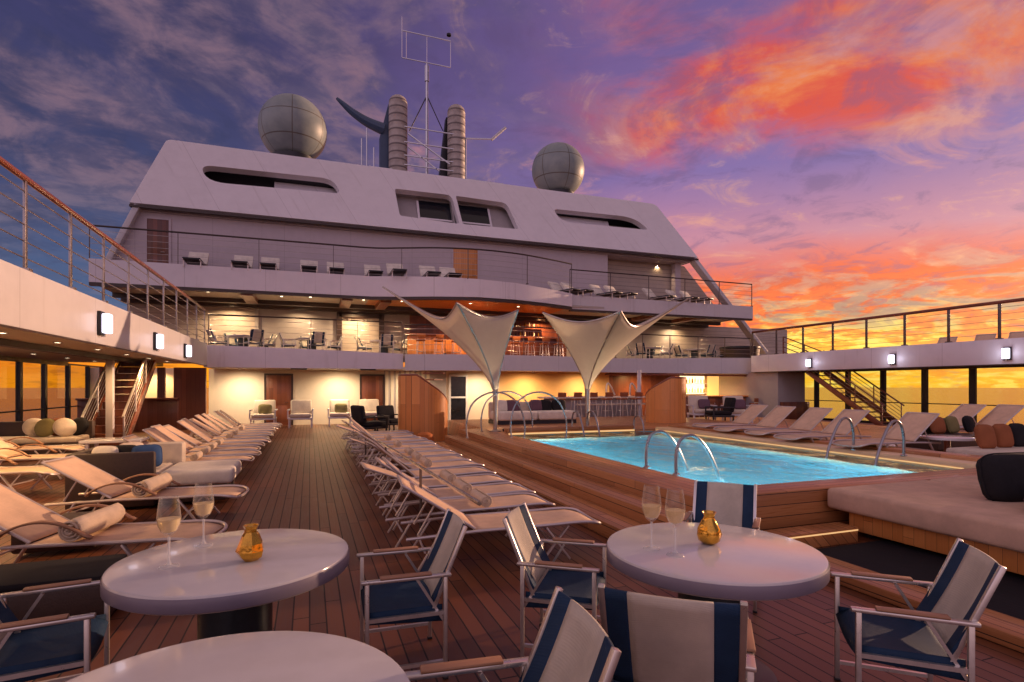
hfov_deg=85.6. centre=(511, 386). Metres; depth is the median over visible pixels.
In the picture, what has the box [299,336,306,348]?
director chair
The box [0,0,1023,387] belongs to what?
sky
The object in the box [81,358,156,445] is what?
staircase
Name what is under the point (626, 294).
sun bed
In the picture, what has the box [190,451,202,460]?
rolled towel
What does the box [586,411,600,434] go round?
grab rail
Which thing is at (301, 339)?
round table
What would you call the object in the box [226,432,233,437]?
rolled towel
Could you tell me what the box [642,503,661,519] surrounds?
wine
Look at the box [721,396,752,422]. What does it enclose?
armchair
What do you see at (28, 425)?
cushion
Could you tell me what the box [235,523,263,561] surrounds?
vase
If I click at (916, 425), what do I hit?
sun lounger
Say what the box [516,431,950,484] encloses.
pool water
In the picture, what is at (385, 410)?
armchair
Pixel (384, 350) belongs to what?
round table
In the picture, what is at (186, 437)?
sun lounger
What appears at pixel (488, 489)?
sun lounger
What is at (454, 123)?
exhaust stack
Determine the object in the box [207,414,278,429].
sun lounger
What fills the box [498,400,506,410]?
cushion
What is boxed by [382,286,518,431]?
sail canopy
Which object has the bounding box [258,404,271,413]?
cushion
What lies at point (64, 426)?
cushion
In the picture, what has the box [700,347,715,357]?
director chair
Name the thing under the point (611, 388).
bar tap
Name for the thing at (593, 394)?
bar stool
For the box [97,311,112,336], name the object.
wall lamp
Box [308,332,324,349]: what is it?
director chair
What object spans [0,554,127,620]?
wicker bench
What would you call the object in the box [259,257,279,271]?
sun bed
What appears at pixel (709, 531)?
vase
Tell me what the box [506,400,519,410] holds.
cushion
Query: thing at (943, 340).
sun lounger
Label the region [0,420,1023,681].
deck
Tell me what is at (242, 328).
cabin wall
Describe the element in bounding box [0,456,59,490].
sun lounger
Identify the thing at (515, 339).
bar stool
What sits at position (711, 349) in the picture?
director chair
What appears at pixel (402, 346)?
director chair
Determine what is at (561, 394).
bar stool
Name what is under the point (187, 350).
wall lamp
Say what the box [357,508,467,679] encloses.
director chair
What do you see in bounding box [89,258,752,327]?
balcony
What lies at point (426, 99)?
antenna mast
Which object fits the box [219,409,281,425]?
sun lounger
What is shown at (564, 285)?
sun bed
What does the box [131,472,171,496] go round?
rolled towel
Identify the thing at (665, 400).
curved screen
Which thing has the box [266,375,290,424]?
door
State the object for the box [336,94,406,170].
exhaust stack
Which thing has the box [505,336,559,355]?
bar counter
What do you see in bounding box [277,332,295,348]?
director chair
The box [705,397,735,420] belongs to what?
armchair
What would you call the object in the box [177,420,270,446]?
sun lounger
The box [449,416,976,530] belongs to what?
pool deck
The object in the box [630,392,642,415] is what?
bar stool
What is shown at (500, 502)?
sun lounger
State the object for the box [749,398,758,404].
bar stool
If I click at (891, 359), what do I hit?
wall lamp
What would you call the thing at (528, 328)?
bar shelf
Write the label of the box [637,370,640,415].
column
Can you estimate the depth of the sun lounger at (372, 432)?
16.22 m
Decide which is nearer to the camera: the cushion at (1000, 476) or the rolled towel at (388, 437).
the cushion at (1000, 476)
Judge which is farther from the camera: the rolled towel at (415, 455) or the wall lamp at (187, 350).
the wall lamp at (187, 350)
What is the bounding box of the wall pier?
[719,372,804,417]
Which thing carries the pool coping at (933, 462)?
on the pool deck at (790, 504)
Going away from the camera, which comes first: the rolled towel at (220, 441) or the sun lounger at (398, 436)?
the rolled towel at (220, 441)
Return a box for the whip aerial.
[366,128,366,165]
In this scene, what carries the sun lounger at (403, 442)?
on the deck at (302, 476)
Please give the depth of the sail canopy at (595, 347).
14.69 m
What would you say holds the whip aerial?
on the deckhouse
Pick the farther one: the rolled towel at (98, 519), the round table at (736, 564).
the rolled towel at (98, 519)
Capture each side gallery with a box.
[0,259,206,366]
[751,337,1023,372]
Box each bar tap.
[605,383,614,394]
[629,383,636,395]
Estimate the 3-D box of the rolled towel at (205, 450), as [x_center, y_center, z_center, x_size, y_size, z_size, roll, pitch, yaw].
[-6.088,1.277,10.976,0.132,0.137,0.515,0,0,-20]
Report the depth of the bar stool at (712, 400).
28.11 m
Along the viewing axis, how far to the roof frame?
31.33 m
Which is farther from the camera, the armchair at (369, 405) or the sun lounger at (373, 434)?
the armchair at (369, 405)
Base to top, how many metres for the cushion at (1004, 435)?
0.425 m
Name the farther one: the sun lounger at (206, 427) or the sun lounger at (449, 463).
the sun lounger at (206, 427)
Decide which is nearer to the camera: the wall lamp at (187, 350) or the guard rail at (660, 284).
the wall lamp at (187, 350)
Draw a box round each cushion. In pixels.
[22,418,41,436]
[34,418,54,436]
[53,418,76,435]
[73,417,88,435]
[92,446,118,452]
[116,445,135,451]
[120,442,143,445]
[131,444,162,466]
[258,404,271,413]
[335,403,346,412]
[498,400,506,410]
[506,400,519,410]
[529,400,541,410]
[541,400,551,409]
[551,399,565,409]
[698,399,709,408]
[735,399,745,408]
[929,417,945,433]
[944,416,959,432]
[962,416,974,432]
[974,424,996,448]
[976,452,1023,501]
[992,424,1013,447]
[1009,423,1023,446]
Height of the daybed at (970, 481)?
0.900 m
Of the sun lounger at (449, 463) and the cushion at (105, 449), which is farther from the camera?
the sun lounger at (449, 463)
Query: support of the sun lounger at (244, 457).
on the deck at (302, 476)
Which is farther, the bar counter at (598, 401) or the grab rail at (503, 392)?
the bar counter at (598, 401)
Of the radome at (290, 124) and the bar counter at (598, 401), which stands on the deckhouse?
the radome at (290, 124)
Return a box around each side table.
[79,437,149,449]
[920,434,975,451]
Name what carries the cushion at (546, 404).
on the sofa at (546, 416)
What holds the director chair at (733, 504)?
on the deck at (302, 476)
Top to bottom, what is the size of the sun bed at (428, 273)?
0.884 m
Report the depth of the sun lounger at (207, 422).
15.95 m
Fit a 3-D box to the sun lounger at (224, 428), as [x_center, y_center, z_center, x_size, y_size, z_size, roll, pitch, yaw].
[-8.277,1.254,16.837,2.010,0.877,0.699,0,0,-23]
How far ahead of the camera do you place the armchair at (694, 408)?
21.21 m
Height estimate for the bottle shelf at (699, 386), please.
1.100 m
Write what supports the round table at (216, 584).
on the deck at (302, 476)
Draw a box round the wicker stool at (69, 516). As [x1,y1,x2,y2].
[11,511,96,553]
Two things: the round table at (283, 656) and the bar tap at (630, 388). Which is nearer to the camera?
the round table at (283, 656)
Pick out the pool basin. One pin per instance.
(579, 433)
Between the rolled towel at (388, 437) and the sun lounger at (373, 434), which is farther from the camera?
the sun lounger at (373, 434)
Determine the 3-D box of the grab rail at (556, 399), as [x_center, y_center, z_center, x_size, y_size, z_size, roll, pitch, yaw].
[0.637,0.714,13.200,1.433,1.181,0.087,0,0,-15]
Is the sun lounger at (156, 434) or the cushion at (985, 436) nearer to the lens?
the cushion at (985, 436)
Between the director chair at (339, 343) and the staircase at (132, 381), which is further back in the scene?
the director chair at (339, 343)
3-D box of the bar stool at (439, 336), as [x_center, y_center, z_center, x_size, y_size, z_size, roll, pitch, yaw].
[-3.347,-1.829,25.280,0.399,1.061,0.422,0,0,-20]
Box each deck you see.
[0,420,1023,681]
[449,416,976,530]
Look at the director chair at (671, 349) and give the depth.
28.80 m
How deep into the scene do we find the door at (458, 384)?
26.70 m
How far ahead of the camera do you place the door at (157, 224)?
22.20 m
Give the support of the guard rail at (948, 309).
on the side gallery at (970, 354)
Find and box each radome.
[258,93,326,158]
[532,142,584,192]
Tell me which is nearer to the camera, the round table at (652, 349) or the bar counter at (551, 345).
the bar counter at (551, 345)
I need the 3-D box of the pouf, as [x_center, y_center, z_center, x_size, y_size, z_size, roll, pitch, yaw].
[-2.486,1.505,15.794,0.520,0.390,0.520,0,0,-20]
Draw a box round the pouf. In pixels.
[417,432,433,441]
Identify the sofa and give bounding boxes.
[0,420,94,457]
[488,402,575,424]
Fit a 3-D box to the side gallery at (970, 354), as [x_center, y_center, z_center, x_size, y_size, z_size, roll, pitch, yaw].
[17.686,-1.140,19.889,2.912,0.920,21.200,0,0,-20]
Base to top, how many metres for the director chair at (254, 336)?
0.928 m
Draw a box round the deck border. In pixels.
[824,555,1023,652]
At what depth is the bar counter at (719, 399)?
29.31 m
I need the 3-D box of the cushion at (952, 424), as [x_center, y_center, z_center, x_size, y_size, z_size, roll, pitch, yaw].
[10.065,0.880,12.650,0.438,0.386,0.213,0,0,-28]
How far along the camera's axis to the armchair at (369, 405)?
24.53 m
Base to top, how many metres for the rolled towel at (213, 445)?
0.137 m
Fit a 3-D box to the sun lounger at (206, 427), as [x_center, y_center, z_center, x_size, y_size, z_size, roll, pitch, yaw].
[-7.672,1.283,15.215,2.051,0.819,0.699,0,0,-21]
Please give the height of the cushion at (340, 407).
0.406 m
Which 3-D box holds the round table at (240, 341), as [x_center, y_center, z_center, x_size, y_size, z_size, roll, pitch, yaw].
[-10.943,-1.673,22.511,1.228,0.745,1.228,0,0,-37]
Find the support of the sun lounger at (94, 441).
on the deck at (302, 476)
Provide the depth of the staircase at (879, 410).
24.52 m
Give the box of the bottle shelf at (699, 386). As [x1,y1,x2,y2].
[680,376,707,393]
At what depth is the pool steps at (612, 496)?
7.71 m
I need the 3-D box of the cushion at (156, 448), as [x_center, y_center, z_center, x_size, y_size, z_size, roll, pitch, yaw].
[-5.263,1.010,7.978,0.378,0.328,0.178,0,0,-40]
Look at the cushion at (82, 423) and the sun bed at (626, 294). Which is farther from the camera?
the sun bed at (626, 294)
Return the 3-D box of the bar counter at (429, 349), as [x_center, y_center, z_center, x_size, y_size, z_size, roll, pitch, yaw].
[-3.426,-1.860,26.033,3.227,1.120,0.750,0,0,-20]
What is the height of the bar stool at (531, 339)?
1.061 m
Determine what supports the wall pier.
on the deck at (302, 476)
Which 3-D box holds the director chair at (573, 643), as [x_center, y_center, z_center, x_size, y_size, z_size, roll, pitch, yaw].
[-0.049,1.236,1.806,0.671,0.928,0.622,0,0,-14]
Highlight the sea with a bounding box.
[0,387,1023,424]
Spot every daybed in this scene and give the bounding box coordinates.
[65,441,240,510]
[828,480,1023,574]
[930,475,979,487]
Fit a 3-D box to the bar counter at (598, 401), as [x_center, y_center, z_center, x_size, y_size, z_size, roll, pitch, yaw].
[3.685,1.065,22.992,5.232,1.270,1.150,0,0,-20]
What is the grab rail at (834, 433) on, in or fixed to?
attached to the pool ledge
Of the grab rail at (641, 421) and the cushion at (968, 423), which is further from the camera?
the grab rail at (641, 421)
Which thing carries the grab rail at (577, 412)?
on the pool ledge
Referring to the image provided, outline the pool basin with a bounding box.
[512,431,648,435]
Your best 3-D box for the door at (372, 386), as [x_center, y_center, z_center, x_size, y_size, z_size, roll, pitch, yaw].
[-6.384,0.615,25.282,0.943,2.150,0.121,0,0,-20]
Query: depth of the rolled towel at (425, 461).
9.17 m
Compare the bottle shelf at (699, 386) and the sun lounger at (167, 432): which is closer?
the sun lounger at (167, 432)
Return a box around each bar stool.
[416,333,425,353]
[434,334,443,353]
[510,337,519,354]
[525,337,534,355]
[539,338,549,355]
[554,338,562,354]
[554,392,565,409]
[570,392,581,415]
[590,392,597,416]
[601,392,612,416]
[616,392,627,415]
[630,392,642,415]
[704,399,715,416]
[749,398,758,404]
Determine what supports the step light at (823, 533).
attached to the pool steps at (612, 496)
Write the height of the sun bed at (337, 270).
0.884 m
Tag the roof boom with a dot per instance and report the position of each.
(497, 134)
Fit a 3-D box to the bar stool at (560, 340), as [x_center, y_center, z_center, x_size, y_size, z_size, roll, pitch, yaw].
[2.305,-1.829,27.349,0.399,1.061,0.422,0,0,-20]
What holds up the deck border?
on the deck at (302, 476)
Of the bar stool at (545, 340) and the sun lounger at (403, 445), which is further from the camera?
the bar stool at (545, 340)
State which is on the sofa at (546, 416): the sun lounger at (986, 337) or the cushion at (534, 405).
the cushion at (534, 405)
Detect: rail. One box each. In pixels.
[0,156,206,343]
[87,225,572,290]
[208,314,402,351]
[365,434,481,532]
[403,324,750,357]
[465,391,525,438]
[480,391,532,431]
[510,391,566,438]
[570,269,752,306]
[571,411,584,435]
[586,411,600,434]
[633,415,644,431]
[643,430,687,469]
[672,434,719,476]
[750,298,1023,355]
[825,417,856,457]
[874,420,906,464]
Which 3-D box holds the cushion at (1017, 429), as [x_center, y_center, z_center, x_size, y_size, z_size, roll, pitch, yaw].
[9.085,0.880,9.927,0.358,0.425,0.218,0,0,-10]
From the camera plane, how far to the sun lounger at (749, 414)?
15.18 m
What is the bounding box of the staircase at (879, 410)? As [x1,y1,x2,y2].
[805,350,904,425]
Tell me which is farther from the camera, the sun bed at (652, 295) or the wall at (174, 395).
the sun bed at (652, 295)
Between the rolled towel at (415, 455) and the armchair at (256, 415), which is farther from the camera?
the armchair at (256, 415)
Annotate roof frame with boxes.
[404,126,452,171]
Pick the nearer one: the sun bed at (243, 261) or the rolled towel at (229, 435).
the rolled towel at (229, 435)
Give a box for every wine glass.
[156,501,180,536]
[193,483,213,516]
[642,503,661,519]
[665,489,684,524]
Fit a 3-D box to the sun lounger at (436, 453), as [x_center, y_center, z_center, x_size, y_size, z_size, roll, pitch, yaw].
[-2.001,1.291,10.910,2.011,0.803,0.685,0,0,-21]
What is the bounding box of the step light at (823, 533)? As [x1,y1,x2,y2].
[785,528,857,538]
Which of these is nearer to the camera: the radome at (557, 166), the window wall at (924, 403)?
the window wall at (924, 403)
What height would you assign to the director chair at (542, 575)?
0.873 m
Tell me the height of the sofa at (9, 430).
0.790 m
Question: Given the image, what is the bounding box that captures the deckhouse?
[105,140,766,353]
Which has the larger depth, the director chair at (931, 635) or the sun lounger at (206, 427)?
the sun lounger at (206, 427)
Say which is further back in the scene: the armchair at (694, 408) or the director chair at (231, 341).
the director chair at (231, 341)
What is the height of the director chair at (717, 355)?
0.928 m
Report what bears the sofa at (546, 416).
on the pool deck at (790, 504)
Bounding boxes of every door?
[147,218,168,262]
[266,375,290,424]
[362,376,382,420]
[449,375,467,419]
[453,249,477,278]
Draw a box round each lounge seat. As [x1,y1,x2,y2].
[906,418,977,450]
[946,446,1023,455]
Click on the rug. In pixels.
(888, 557)
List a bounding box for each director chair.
[0,579,109,681]
[206,328,227,345]
[223,333,237,345]
[243,329,264,346]
[257,334,277,346]
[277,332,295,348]
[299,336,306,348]
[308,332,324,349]
[327,335,344,350]
[354,337,371,351]
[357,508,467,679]
[379,334,393,352]
[394,339,406,355]
[405,586,620,681]
[502,502,605,656]
[598,583,756,681]
[625,346,638,357]
[635,343,649,357]
[653,346,662,357]
[660,344,675,357]
[674,345,688,357]
[682,480,760,612]
[699,345,715,357]
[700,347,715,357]
[711,349,723,357]
[830,538,1006,681]
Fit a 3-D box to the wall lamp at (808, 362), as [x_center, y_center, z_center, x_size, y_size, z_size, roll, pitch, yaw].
[13.868,-1.065,25.845,0.190,0.467,0.220,0,0,-20]
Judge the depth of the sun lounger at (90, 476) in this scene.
6.76 m
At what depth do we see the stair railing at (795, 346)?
27.63 m
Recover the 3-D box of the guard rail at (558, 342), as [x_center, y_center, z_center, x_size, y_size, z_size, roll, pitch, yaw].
[4.357,-1.975,26.169,18.743,1.270,1.156,0,0,-21]
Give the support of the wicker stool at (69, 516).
on the deck at (302, 476)
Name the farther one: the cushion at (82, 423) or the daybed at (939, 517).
the cushion at (82, 423)
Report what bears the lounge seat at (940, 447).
on the lounge platform
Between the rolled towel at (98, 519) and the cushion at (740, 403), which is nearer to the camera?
the rolled towel at (98, 519)
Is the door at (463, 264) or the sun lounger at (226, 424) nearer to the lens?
the sun lounger at (226, 424)
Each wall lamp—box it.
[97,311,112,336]
[153,332,163,350]
[184,344,191,358]
[806,358,811,367]
[888,354,895,364]
[1001,347,1011,360]
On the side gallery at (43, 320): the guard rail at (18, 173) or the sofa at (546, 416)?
the guard rail at (18, 173)
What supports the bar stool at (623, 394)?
on the pool deck at (790, 504)
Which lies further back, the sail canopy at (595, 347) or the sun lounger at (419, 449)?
the sail canopy at (595, 347)
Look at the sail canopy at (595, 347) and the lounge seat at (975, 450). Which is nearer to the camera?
the lounge seat at (975, 450)
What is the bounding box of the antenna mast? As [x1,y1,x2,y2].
[402,30,450,173]
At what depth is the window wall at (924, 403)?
23.29 m
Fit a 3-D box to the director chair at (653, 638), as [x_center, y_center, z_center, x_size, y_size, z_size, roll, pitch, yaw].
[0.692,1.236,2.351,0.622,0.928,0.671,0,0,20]
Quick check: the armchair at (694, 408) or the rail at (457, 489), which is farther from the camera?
the armchair at (694, 408)
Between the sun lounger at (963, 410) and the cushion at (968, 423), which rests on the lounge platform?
the sun lounger at (963, 410)
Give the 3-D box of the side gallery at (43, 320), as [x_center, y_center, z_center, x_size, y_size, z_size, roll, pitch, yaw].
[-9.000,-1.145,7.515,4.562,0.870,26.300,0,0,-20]
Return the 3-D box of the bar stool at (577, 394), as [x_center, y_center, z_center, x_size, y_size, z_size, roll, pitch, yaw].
[2.519,0.733,21.731,0.367,0.976,0.388,0,0,-20]
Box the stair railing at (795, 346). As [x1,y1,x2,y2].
[783,336,820,353]
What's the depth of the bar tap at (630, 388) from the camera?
23.66 m
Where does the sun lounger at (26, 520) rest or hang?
on the deck at (302, 476)
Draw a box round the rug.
[817,539,1023,619]
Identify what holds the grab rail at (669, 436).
attached to the pool steps at (612, 496)
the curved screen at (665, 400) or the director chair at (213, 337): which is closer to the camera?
the curved screen at (665, 400)
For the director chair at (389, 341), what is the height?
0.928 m
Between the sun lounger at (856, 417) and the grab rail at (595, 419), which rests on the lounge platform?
the sun lounger at (856, 417)
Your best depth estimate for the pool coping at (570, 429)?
14.67 m
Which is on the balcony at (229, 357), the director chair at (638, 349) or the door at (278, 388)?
the director chair at (638, 349)
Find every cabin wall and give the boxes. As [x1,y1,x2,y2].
[130,303,786,357]
[209,368,718,426]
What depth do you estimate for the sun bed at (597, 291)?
27.65 m
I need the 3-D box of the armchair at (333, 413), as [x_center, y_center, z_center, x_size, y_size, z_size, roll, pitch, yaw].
[-7.363,1.138,23.648,1.000,1.125,1.002,0,0,-18]
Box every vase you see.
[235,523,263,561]
[697,510,721,544]
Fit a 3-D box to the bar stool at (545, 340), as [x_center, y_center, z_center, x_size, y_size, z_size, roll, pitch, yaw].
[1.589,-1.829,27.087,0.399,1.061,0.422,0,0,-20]
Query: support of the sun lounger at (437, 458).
on the deck at (302, 476)
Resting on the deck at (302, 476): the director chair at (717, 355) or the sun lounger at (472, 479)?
the sun lounger at (472, 479)
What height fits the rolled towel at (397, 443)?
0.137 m
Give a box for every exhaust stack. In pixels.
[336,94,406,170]
[439,104,464,178]
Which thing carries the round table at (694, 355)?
on the balcony at (229, 357)
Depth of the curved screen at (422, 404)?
16.91 m
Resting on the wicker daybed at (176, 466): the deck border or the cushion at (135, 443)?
the cushion at (135, 443)
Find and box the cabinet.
[780,402,809,419]
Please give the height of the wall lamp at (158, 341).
0.467 m
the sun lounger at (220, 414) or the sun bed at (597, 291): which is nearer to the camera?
the sun lounger at (220, 414)
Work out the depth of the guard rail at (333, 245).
22.52 m
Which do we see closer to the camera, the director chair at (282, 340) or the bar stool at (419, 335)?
the director chair at (282, 340)
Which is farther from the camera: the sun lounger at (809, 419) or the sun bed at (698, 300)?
the sun bed at (698, 300)
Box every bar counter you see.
[405,333,465,353]
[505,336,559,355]
[537,396,644,416]
[686,395,747,417]
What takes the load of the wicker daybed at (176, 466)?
on the deck at (302, 476)
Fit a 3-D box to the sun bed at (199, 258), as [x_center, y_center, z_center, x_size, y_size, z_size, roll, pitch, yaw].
[-12.252,-4.902,21.420,0.703,0.884,1.758,0,0,-20]
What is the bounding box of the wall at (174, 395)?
[75,367,206,430]
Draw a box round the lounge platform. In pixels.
[668,416,981,461]
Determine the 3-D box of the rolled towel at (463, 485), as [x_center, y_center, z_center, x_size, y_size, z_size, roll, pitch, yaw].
[-0.639,1.277,7.114,0.132,0.137,0.515,0,0,-20]
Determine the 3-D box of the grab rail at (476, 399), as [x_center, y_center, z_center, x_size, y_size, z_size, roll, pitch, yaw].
[-0.379,0.714,12.900,1.433,1.181,0.087,0,0,-15]
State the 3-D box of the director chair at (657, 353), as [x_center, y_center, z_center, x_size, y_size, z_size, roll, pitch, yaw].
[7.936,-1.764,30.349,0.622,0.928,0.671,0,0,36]
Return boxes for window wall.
[0,362,101,421]
[805,368,996,424]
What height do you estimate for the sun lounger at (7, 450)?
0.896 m
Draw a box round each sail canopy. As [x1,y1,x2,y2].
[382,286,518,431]
[542,298,688,424]
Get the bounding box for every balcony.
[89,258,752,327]
[204,345,750,376]
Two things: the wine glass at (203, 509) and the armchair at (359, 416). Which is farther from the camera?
the armchair at (359, 416)
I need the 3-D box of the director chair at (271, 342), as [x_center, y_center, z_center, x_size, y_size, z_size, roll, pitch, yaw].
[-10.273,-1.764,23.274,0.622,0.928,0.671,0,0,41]
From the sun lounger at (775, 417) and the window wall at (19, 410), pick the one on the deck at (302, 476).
the window wall at (19, 410)
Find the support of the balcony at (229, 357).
attached to the cabin wall at (235, 394)
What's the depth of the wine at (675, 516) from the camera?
3.09 m
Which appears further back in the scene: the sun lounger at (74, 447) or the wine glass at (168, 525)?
the sun lounger at (74, 447)
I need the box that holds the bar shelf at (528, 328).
[513,327,541,329]
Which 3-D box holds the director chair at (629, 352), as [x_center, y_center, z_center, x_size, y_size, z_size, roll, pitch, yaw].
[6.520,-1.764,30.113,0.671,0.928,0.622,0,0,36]
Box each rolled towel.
[58,503,125,541]
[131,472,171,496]
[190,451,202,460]
[200,446,210,454]
[208,442,217,449]
[215,438,223,444]
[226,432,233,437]
[384,434,391,440]
[393,439,401,446]
[404,446,414,455]
[411,451,422,460]
[419,456,431,466]
[440,469,455,483]
[453,477,472,493]
[469,488,491,506]
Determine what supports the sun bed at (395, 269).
on the balcony at (212, 286)
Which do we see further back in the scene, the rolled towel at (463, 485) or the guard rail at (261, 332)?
the guard rail at (261, 332)
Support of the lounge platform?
on the deck at (302, 476)
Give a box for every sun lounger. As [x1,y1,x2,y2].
[0,437,84,465]
[0,439,71,479]
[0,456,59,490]
[0,483,227,562]
[41,455,248,519]
[121,434,254,461]
[142,427,261,466]
[150,424,260,461]
[163,424,264,447]
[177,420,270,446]
[181,418,269,441]
[189,418,273,442]
[194,414,272,442]
[201,413,275,442]
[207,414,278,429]
[214,410,280,427]
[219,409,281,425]
[336,424,412,448]
[341,420,418,452]
[343,414,413,445]
[348,437,448,470]
[349,418,427,455]
[349,423,435,459]
[352,422,440,464]
[357,432,461,474]
[359,431,469,479]
[360,462,511,515]
[362,440,484,490]
[366,438,495,502]
[374,456,535,530]
[379,456,554,547]
[397,475,600,570]
[692,404,767,430]
[713,406,795,433]
[744,407,832,439]
[773,409,870,442]
[832,412,940,450]
[893,404,986,432]
[938,336,957,342]
[959,404,1023,433]
[974,333,995,340]
[1008,331,1023,337]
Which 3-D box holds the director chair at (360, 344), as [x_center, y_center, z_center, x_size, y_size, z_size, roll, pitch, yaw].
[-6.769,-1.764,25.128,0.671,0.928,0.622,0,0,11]
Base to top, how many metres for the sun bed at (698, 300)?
0.884 m
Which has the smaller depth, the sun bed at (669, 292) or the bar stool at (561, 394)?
the bar stool at (561, 394)
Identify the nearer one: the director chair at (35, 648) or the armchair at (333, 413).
the director chair at (35, 648)
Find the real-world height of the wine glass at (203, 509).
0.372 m
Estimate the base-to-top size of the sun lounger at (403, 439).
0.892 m
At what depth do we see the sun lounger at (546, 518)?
5.55 m
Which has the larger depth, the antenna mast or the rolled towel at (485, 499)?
the antenna mast
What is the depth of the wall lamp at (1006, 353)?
18.45 m
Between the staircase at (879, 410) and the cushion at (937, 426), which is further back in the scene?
the staircase at (879, 410)
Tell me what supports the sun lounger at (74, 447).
on the deck at (302, 476)
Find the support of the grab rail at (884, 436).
attached to the pool ledge
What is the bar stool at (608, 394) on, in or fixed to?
on the pool deck at (790, 504)
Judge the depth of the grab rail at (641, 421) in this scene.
15.13 m
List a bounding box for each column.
[105,360,114,437]
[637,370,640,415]
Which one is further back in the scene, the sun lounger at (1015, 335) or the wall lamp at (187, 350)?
the sun lounger at (1015, 335)
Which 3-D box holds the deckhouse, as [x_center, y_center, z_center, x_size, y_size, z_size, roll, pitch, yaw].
[-2.387,-6.213,32.217,33.179,8.614,11.350,0,0,-20]
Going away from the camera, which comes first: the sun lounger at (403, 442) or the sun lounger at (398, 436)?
the sun lounger at (403, 442)
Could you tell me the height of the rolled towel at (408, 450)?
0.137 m
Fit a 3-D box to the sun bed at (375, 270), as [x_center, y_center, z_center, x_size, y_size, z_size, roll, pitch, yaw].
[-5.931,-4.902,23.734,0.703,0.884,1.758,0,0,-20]
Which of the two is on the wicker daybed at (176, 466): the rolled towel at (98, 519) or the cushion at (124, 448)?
the cushion at (124, 448)
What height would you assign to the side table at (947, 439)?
0.450 m
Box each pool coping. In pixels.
[504,424,634,434]
[655,427,976,469]
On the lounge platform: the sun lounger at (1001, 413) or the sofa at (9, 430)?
the sun lounger at (1001, 413)
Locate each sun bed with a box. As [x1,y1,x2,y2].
[182,252,208,267]
[231,255,252,270]
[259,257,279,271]
[300,260,317,272]
[327,262,344,274]
[364,265,383,275]
[386,264,406,277]
[419,265,441,276]
[439,267,461,277]
[547,281,580,294]
[560,282,593,296]
[589,284,622,297]
[603,285,637,298]
[642,288,675,301]
[665,290,699,302]
[679,291,713,303]
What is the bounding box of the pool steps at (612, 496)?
[435,429,857,547]
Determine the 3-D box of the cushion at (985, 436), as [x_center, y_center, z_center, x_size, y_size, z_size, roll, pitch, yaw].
[8.233,0.880,9.616,0.358,0.425,0.218,0,0,-10]
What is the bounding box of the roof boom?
[465,126,505,178]
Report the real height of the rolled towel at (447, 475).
0.137 m
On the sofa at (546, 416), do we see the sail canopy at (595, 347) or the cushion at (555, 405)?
the cushion at (555, 405)
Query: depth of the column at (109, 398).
14.82 m
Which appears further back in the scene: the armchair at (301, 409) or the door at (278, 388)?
the door at (278, 388)
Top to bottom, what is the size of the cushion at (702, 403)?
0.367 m
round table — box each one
[65,631,409,681]
[100,528,348,639]
[226,335,248,346]
[296,337,326,348]
[370,340,397,352]
[606,522,829,681]
[646,347,661,357]
[683,349,705,357]
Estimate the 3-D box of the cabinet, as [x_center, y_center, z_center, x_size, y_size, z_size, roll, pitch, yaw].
[14.402,1.250,28.154,1.800,0.900,0.180,0,0,-20]
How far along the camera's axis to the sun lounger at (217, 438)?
14.29 m
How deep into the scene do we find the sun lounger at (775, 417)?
13.96 m
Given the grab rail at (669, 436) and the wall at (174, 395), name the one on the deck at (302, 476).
the wall at (174, 395)
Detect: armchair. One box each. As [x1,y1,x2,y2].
[249,400,277,422]
[287,400,313,427]
[327,399,351,426]
[350,405,387,436]
[360,399,378,416]
[375,405,397,430]
[686,396,716,419]
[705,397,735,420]
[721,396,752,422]
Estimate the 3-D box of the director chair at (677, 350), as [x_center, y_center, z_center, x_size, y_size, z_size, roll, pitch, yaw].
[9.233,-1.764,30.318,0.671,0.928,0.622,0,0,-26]
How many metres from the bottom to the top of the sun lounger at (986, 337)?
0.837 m
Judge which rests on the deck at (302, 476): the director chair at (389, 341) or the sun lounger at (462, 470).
the sun lounger at (462, 470)
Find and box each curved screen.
[398,372,447,441]
[645,373,685,422]
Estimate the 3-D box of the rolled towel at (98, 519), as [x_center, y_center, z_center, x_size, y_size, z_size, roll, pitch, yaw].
[-3.781,1.220,4.999,0.192,0.200,0.680,0,0,-7]
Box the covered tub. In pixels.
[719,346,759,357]
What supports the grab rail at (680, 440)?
on the pool steps at (612, 496)
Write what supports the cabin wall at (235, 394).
on the deck at (302, 476)
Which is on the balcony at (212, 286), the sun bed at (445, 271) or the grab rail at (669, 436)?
the sun bed at (445, 271)
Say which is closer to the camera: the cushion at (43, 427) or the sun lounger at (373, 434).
the cushion at (43, 427)
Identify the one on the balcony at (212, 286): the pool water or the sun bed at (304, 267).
the sun bed at (304, 267)
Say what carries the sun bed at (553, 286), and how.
on the balcony at (212, 286)

